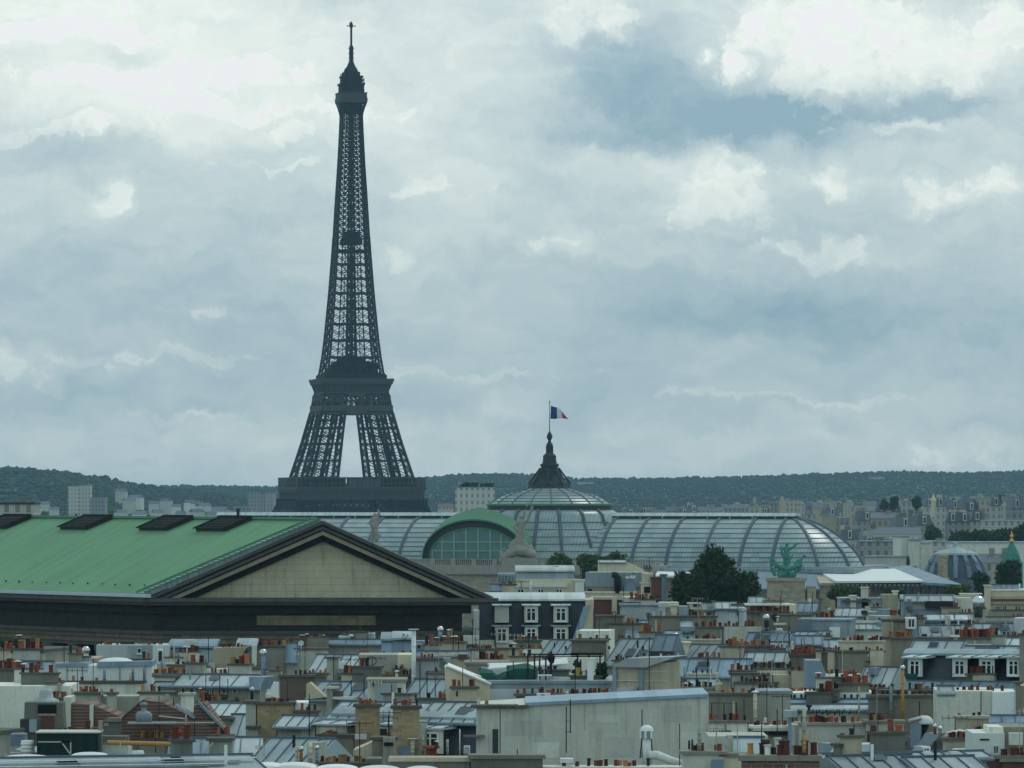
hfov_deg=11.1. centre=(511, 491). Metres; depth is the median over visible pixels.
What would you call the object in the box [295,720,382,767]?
building
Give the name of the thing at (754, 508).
building
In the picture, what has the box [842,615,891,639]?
zinc house
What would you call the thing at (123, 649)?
blue grey house
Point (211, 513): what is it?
hillside house
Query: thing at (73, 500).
tower block
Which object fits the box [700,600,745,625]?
lilac wall house
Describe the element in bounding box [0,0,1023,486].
sky
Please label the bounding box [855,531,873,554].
building
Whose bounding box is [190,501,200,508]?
hillside house
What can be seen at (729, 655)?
blue zinc house
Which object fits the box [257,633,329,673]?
grey chimney house
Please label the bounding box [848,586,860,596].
leafy tree
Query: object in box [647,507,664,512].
building
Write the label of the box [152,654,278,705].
white attic house
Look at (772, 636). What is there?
rounded zinc house
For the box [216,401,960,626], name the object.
exhibition hall
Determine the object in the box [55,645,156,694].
long white house
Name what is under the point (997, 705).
white party house
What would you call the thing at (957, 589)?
leafy tree
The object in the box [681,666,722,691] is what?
white chimney house
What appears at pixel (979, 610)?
pink party house
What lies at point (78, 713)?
tiled roof house
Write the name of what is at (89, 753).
skylight hump
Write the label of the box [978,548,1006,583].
building
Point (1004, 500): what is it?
building
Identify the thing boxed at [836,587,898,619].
tan block house
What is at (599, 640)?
chimney house
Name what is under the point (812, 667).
pink wall house
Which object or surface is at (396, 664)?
cream panel house
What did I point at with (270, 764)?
skylight hump
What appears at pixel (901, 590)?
leafy tree
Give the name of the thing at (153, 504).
hillside house
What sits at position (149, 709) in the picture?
tiled roof house
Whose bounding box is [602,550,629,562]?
leafy tree
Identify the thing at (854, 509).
building
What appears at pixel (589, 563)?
leafy tree
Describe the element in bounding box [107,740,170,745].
timber pole
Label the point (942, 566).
stone pier
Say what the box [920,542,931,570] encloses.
building
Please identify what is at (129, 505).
hillside house
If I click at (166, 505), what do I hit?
hillside house
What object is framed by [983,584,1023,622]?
cream pier house
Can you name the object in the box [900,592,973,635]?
glazed roof house
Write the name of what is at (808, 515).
building
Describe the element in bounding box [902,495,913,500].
building
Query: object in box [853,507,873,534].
building
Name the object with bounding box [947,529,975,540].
leafy tree
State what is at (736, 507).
building
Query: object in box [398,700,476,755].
zinc roof house
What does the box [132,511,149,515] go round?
hillside house
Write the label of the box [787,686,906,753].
building
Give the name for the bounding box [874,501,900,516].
building
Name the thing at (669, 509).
building
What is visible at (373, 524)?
stone statue
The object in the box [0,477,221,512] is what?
wooded hill
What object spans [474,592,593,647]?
slate mansion
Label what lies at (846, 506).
building
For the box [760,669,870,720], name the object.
white terrace house
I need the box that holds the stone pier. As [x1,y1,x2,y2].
[937,554,948,579]
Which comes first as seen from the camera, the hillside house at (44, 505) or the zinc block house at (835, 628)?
the zinc block house at (835, 628)
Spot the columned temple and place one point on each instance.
(91, 581)
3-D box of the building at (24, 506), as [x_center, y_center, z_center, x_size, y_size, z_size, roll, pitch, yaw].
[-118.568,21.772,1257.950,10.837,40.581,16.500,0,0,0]
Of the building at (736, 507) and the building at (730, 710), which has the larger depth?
the building at (736, 507)
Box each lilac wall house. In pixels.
[366,677,407,700]
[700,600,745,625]
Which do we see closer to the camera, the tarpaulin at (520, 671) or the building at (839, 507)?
the tarpaulin at (520, 671)
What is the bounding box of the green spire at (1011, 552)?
[1002,531,1022,587]
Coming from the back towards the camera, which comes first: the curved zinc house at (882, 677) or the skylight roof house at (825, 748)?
the curved zinc house at (882, 677)
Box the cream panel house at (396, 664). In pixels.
[358,653,410,690]
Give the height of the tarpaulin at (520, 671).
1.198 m
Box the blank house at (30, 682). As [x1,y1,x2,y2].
[0,660,78,732]
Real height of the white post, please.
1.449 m
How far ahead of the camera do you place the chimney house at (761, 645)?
398.30 m
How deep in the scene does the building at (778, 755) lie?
214.34 m
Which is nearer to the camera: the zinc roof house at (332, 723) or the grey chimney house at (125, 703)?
the zinc roof house at (332, 723)
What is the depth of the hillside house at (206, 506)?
5217.33 m
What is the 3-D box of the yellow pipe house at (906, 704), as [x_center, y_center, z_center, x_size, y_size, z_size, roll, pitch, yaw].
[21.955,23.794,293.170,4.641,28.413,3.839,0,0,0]
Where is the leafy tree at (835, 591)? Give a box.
[825,584,850,615]
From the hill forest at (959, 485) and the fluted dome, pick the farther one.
the hill forest at (959, 485)
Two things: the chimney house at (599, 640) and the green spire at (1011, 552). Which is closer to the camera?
the chimney house at (599, 640)
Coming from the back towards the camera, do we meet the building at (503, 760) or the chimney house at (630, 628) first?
the chimney house at (630, 628)
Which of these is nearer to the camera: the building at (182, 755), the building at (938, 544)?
the building at (182, 755)
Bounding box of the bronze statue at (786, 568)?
[768,542,806,577]
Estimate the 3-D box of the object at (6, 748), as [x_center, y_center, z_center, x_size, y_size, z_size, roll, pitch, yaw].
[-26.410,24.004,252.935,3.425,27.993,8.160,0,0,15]
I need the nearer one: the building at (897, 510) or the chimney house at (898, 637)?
the chimney house at (898, 637)
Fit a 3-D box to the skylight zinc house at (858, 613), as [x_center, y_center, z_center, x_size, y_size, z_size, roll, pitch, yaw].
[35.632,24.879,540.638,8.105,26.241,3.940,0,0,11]
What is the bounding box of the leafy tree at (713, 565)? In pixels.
[689,540,737,614]
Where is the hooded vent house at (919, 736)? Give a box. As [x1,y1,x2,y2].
[907,715,956,750]
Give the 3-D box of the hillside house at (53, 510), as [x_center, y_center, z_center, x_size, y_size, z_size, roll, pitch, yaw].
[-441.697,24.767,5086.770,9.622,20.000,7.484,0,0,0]
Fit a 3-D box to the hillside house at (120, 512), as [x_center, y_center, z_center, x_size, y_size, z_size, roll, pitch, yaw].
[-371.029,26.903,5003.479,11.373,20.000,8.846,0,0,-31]
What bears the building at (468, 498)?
on the ground
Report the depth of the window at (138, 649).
397.64 m
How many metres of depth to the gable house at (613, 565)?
700.00 m
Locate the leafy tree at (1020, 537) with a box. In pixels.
[1013,522,1023,540]
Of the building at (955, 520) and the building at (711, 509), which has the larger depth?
the building at (711, 509)
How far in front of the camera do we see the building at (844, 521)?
2600.07 m
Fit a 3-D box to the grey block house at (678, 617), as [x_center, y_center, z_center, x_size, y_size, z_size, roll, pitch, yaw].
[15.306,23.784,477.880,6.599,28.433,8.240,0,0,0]
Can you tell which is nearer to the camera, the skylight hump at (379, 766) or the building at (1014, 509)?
the skylight hump at (379, 766)
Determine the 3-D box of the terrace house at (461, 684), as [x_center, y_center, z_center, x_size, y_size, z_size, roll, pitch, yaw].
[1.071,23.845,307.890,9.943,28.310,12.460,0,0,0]
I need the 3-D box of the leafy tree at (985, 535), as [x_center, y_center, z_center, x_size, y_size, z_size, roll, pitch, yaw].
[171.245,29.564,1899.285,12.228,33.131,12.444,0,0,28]
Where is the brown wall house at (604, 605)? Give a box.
[586,597,625,628]
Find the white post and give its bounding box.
[587,658,593,679]
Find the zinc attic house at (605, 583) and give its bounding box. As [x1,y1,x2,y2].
[584,571,647,628]
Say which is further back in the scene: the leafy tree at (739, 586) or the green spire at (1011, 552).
the green spire at (1011, 552)
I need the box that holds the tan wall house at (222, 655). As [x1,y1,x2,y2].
[157,636,265,673]
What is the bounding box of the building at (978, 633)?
[916,617,1023,643]
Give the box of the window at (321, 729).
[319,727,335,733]
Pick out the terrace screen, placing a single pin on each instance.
(85, 740)
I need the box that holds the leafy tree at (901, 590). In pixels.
[897,587,906,618]
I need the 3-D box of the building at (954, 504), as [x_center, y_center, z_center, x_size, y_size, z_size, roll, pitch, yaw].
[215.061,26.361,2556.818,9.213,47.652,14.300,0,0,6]
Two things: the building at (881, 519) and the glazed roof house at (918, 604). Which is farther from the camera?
the building at (881, 519)
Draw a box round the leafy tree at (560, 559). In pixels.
[545,552,573,564]
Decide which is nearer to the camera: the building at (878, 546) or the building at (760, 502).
the building at (878, 546)
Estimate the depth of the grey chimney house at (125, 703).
294.18 m
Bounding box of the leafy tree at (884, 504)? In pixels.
[879,499,888,511]
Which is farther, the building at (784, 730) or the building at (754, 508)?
the building at (754, 508)
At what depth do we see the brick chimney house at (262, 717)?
288.30 m
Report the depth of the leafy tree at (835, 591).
899.24 m
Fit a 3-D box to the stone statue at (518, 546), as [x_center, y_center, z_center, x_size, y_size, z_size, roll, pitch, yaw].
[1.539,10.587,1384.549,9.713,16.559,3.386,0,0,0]
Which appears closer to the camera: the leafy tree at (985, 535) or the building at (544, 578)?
the building at (544, 578)
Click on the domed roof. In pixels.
(808, 506)
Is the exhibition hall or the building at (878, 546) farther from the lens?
the building at (878, 546)
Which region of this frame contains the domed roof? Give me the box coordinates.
[805,501,813,513]
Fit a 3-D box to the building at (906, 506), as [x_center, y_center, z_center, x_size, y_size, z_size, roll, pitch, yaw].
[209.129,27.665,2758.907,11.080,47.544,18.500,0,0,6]
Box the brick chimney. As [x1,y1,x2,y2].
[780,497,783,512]
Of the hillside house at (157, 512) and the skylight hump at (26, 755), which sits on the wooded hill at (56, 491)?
the hillside house at (157, 512)
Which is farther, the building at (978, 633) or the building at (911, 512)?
the building at (911, 512)
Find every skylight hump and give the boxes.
[9,754,44,755]
[72,752,107,754]
[262,762,279,767]
[275,762,316,767]
[317,764,357,767]
[361,765,398,767]
[407,765,436,767]
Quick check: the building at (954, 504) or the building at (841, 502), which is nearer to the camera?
the building at (954, 504)
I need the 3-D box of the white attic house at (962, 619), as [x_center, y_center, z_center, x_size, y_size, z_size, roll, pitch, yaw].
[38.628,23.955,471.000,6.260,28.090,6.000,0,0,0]
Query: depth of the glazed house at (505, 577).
619.97 m
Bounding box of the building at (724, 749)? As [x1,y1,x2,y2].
[678,724,767,767]
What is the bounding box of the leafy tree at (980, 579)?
[970,570,990,595]
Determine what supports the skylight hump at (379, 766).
on the building at (503, 760)
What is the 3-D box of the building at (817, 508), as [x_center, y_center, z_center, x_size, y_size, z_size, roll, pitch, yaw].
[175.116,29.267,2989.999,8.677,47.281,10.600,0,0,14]
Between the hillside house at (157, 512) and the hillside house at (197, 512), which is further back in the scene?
the hillside house at (197, 512)
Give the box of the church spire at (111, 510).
[109,493,113,515]
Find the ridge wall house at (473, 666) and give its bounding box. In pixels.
[464,647,603,675]
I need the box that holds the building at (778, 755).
[738,722,822,767]
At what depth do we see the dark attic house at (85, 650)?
384.00 m
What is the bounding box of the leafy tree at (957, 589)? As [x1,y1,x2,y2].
[943,584,971,595]
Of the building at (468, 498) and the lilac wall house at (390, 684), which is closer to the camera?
the lilac wall house at (390, 684)
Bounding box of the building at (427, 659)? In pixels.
[409,629,469,682]
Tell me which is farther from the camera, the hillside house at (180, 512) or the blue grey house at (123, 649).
the hillside house at (180, 512)
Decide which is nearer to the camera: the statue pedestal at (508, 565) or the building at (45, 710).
the building at (45, 710)
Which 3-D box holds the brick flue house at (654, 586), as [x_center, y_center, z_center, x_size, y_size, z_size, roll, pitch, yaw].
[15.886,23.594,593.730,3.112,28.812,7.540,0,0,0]
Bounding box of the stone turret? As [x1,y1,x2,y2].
[930,493,935,516]
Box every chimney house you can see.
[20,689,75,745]
[67,659,195,712]
[152,649,267,681]
[243,670,321,743]
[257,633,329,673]
[259,649,329,700]
[353,680,382,746]
[353,711,400,765]
[390,699,421,755]
[490,580,516,591]
[509,621,543,659]
[569,618,614,660]
[594,611,652,645]
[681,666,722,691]
[725,627,789,652]
[728,642,804,691]
[761,611,813,630]
[880,611,960,665]
[932,715,968,749]
[953,712,991,733]
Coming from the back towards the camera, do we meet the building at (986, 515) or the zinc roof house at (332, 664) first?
the building at (986, 515)
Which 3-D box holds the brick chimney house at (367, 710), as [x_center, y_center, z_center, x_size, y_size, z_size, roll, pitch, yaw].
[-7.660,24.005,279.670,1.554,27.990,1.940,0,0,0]
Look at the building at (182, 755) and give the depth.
215.84 m
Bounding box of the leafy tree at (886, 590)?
[882,586,892,593]
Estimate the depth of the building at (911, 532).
2051.43 m
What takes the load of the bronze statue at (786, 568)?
on the statue pedestal at (793, 590)
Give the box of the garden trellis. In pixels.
[527,651,603,679]
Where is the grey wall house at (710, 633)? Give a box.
[663,603,761,645]
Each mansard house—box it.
[360,631,410,652]
[901,628,1023,689]
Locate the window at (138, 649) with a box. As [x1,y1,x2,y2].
[136,648,141,654]
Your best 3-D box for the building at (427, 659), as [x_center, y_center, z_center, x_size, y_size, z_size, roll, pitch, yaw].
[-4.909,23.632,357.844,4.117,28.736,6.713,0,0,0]
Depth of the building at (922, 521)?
2300.43 m
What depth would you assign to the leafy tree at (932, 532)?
1948.13 m
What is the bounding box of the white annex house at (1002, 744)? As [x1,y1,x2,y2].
[965,709,1023,767]
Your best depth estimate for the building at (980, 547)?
1780.04 m
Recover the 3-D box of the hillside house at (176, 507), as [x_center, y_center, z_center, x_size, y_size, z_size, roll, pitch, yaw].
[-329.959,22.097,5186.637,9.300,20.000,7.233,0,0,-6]
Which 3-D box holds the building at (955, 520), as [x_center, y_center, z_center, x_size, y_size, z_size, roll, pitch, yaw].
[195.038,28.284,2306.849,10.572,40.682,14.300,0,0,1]
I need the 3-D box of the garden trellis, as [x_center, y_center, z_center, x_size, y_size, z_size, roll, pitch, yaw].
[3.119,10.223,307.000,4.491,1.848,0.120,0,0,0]
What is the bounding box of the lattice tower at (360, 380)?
[272,21,431,511]
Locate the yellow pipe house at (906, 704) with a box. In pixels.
[866,665,938,739]
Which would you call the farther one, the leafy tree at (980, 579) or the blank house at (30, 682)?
the leafy tree at (980, 579)
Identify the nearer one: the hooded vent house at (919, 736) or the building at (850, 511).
the hooded vent house at (919, 736)
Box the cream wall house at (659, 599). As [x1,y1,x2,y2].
[622,586,662,602]
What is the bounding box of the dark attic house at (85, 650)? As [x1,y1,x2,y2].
[82,646,103,662]
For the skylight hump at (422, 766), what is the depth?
221.20 m
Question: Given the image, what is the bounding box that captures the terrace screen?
[36,730,101,754]
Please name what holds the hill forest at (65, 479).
on the wooded hill at (56, 491)
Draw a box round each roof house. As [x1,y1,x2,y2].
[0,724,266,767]
[63,695,125,742]
[121,697,234,753]
[254,735,353,766]
[272,688,431,755]
[304,658,383,716]
[306,653,358,684]
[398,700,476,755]
[405,645,449,701]
[416,626,478,649]
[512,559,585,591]
[540,639,570,659]
[605,623,663,674]
[648,634,685,655]
[673,633,727,657]
[786,635,839,672]
[795,592,823,617]
[817,742,869,757]
[819,719,994,767]
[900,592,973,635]
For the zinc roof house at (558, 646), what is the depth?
402.91 m
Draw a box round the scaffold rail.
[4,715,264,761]
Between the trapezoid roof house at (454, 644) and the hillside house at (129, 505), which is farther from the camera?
the hillside house at (129, 505)
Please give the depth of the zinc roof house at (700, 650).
389.00 m
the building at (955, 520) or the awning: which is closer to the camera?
the awning
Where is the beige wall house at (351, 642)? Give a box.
[328,626,381,653]
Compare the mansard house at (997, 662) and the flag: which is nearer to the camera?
the mansard house at (997, 662)
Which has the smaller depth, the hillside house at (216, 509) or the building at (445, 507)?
the building at (445, 507)
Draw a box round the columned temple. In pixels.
[0,514,497,655]
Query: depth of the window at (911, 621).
376.30 m
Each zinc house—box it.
[209,702,245,735]
[619,592,665,622]
[677,636,789,691]
[745,626,820,652]
[818,606,897,619]
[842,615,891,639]
[861,653,907,693]
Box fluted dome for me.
[924,542,987,592]
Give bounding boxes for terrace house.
[10,720,262,755]
[444,660,611,700]
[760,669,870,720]
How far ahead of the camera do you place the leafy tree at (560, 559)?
1178.73 m
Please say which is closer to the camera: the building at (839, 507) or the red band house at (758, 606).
the red band house at (758, 606)
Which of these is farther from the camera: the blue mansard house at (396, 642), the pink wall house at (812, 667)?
the blue mansard house at (396, 642)
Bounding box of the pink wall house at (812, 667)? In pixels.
[804,646,861,688]
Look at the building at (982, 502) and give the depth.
2600.08 m
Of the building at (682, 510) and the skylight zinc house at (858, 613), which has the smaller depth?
the skylight zinc house at (858, 613)
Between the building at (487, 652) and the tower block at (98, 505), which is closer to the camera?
the building at (487, 652)
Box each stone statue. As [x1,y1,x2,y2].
[368,509,380,540]
[499,501,535,561]
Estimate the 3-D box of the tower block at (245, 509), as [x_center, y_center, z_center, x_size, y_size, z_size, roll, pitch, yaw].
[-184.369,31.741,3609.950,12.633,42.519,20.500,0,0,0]
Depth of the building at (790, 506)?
3349.86 m
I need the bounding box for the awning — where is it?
[487,658,568,669]
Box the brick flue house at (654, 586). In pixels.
[640,573,667,614]
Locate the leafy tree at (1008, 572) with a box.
[993,559,1021,583]
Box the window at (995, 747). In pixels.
[993,745,998,753]
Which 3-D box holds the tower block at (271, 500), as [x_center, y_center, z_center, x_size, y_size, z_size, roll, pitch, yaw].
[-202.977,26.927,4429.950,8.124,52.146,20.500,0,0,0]
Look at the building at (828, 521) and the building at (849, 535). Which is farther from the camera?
the building at (828, 521)
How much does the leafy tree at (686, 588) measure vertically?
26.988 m
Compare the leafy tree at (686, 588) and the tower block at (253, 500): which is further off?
the tower block at (253, 500)
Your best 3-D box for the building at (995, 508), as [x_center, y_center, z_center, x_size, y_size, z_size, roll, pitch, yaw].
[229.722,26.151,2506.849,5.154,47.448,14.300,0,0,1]
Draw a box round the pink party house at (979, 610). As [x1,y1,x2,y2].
[955,591,986,622]
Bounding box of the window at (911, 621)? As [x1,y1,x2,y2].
[907,618,915,628]
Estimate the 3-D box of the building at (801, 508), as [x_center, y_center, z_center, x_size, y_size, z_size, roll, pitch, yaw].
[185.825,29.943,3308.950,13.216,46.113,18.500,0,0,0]
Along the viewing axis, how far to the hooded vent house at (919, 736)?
258.49 m
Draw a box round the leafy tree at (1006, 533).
[996,527,1020,540]
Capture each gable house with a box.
[463,688,708,764]
[598,553,651,572]
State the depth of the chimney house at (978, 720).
262.30 m
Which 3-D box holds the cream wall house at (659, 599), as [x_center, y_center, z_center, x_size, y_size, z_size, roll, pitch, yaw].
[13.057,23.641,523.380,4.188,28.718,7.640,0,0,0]
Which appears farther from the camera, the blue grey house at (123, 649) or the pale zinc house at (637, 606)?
the pale zinc house at (637, 606)
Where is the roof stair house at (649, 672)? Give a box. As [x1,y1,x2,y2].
[609,637,688,691]
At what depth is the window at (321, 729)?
283.21 m
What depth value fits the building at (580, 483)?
8208.86 m
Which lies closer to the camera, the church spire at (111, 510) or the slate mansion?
the slate mansion
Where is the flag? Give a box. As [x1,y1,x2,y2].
[550,406,567,418]
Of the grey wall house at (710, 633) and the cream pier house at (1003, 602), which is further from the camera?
the cream pier house at (1003, 602)
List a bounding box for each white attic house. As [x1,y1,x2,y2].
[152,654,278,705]
[912,602,978,629]
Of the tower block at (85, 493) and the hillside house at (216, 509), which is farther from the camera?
the hillside house at (216, 509)
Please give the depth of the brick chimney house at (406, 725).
276.30 m
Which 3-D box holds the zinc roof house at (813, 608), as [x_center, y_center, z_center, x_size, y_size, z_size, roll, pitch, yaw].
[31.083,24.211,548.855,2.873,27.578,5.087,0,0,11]
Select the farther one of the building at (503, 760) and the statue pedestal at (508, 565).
the statue pedestal at (508, 565)
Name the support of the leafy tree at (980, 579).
on the ground
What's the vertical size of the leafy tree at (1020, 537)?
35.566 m
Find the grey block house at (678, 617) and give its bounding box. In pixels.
[646,597,717,633]
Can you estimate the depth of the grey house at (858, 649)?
366.30 m
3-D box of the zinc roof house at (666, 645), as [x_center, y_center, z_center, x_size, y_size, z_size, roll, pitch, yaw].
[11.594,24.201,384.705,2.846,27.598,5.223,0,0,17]
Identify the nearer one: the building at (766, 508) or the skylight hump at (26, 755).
the skylight hump at (26, 755)
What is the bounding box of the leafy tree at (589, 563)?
[575,552,601,590]
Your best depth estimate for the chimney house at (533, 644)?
412.18 m
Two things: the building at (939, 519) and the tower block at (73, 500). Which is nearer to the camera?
the building at (939, 519)
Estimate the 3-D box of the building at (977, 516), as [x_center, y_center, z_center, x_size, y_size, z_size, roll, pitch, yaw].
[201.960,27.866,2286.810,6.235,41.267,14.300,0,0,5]
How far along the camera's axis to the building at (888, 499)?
3328.46 m
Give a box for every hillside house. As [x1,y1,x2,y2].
[38,501,49,511]
[49,507,58,514]
[114,509,127,515]
[115,489,127,503]
[122,498,135,513]
[128,495,143,509]
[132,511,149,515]
[148,501,158,515]
[152,509,163,515]
[159,498,172,514]
[172,504,180,514]
[175,511,185,514]
[183,500,194,514]
[189,509,204,515]
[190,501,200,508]
[195,503,211,511]
[204,511,216,516]
[211,507,229,511]
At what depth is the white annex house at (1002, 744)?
238.00 m
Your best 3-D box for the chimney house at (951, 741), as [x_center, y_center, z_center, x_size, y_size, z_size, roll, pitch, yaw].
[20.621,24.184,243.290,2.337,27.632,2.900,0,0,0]
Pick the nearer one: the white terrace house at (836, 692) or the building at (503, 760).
the building at (503, 760)
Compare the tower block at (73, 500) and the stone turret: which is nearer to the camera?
the stone turret
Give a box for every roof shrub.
[460,482,478,486]
[479,483,494,486]
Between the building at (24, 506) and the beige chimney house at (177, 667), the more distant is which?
the building at (24, 506)
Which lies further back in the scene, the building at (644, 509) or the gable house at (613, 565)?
the building at (644, 509)
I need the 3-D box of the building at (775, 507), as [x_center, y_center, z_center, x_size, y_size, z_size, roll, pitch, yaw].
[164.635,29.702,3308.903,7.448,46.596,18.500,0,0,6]
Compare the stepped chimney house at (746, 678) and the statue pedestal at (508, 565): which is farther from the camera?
the statue pedestal at (508, 565)
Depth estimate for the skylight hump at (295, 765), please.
219.91 m
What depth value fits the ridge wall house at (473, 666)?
351.00 m
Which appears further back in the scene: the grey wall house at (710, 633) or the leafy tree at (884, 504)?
the leafy tree at (884, 504)
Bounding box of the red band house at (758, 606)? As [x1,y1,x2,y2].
[745,590,796,625]
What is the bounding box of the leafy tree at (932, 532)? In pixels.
[924,524,943,539]
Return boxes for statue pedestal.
[499,558,536,575]
[765,577,817,613]
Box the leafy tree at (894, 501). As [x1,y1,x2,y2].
[889,496,898,511]
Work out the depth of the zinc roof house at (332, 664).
366.84 m
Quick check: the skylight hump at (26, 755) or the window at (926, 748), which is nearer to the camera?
the skylight hump at (26, 755)
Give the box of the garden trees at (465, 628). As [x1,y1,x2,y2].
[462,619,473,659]
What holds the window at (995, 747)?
in the white annex house at (1002, 744)
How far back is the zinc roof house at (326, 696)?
318.67 m
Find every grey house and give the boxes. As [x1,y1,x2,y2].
[95,639,219,661]
[826,635,885,673]
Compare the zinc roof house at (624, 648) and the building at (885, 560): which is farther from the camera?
the building at (885, 560)
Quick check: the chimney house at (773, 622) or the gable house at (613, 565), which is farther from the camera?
the gable house at (613, 565)
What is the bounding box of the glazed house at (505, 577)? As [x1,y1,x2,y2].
[498,573,514,583]
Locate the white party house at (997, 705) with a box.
[933,681,1023,733]
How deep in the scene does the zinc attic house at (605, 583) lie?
599.76 m
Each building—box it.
[0,498,40,514]
[295,720,382,767]
[388,704,681,767]
[409,629,469,682]
[438,504,453,511]
[455,487,494,511]
[577,482,593,484]
[622,507,638,512]
[641,505,646,512]
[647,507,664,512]
[665,506,676,512]
[674,507,690,512]
[678,724,767,767]
[684,502,698,512]
[697,505,724,512]
[719,501,748,512]
[738,722,822,767]
[748,503,760,512]
[748,684,798,753]
[749,498,766,512]
[762,504,771,512]
[768,502,779,512]
[784,498,802,512]
[787,686,906,753]
[797,502,805,516]
[800,510,814,520]
[812,501,828,522]
[819,505,839,523]
[821,512,836,531]
[824,499,836,506]
[834,504,841,516]
[836,517,849,534]
[837,498,846,516]
[839,525,858,548]
[842,500,853,516]
[848,506,862,528]
[852,506,859,528]
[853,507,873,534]
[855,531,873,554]
[859,537,892,564]
[861,501,876,510]
[865,555,907,564]
[869,524,921,569]
[870,511,895,526]
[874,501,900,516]
[883,494,901,505]
[884,536,892,539]
[889,513,915,526]
[892,536,909,564]
[901,499,922,516]
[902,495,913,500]
[907,539,919,568]
[908,510,914,516]
[913,512,932,539]
[916,617,1023,643]
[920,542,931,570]
[922,495,946,540]
[922,538,947,555]
[945,510,970,540]
[946,497,964,515]
[947,541,1023,587]
[963,499,977,520]
[970,508,984,540]
[971,495,990,511]
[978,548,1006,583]
[980,520,1023,531]
[985,512,988,519]
[989,497,1000,519]
[1001,494,1018,519]
[1005,499,1023,519]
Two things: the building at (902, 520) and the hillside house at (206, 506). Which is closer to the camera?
the building at (902, 520)
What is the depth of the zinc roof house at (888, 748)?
222.50 m
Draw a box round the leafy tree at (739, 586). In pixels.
[718,568,761,606]
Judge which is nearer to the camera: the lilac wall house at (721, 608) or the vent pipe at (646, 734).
the vent pipe at (646, 734)
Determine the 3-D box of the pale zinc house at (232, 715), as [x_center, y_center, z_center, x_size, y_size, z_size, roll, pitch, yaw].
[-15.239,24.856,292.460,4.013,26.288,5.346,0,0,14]
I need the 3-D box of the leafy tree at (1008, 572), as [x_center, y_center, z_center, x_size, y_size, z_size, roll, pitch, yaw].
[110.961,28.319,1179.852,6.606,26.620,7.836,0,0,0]
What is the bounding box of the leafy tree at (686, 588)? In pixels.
[668,571,709,614]
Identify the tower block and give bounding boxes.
[68,486,78,515]
[79,485,91,515]
[90,498,106,513]
[233,507,251,511]
[248,493,259,511]
[259,494,267,511]
[265,493,275,511]
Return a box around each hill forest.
[0,465,247,515]
[158,470,1023,512]
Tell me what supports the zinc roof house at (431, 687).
on the ground
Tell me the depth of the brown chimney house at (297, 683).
328.30 m
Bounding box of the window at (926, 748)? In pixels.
[922,747,931,752]
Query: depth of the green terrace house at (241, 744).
242.80 m
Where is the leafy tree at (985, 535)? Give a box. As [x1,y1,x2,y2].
[969,528,1002,540]
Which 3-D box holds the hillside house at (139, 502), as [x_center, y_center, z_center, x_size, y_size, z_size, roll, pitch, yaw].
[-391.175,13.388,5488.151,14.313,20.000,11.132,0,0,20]
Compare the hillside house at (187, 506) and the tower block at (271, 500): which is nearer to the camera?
the tower block at (271, 500)
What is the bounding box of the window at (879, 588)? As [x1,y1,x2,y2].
[846,586,945,594]
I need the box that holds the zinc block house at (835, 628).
[797,617,856,639]
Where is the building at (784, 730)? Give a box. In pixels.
[748,684,798,753]
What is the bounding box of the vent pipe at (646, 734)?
[639,725,681,764]
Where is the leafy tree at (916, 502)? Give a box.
[911,496,922,513]
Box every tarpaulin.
[478,668,507,679]
[506,663,537,679]
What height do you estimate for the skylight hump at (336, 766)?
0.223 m
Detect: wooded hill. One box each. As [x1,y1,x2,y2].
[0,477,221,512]
[197,473,1023,512]
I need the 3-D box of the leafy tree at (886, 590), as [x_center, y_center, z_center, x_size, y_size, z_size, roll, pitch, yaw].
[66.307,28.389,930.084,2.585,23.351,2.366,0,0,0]
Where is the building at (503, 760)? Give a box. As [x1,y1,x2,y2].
[388,704,681,767]
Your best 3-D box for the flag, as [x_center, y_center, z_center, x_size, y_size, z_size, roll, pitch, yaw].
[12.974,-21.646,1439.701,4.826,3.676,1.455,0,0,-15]
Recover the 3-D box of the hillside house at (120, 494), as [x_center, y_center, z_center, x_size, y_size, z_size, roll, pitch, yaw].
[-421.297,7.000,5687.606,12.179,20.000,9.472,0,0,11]

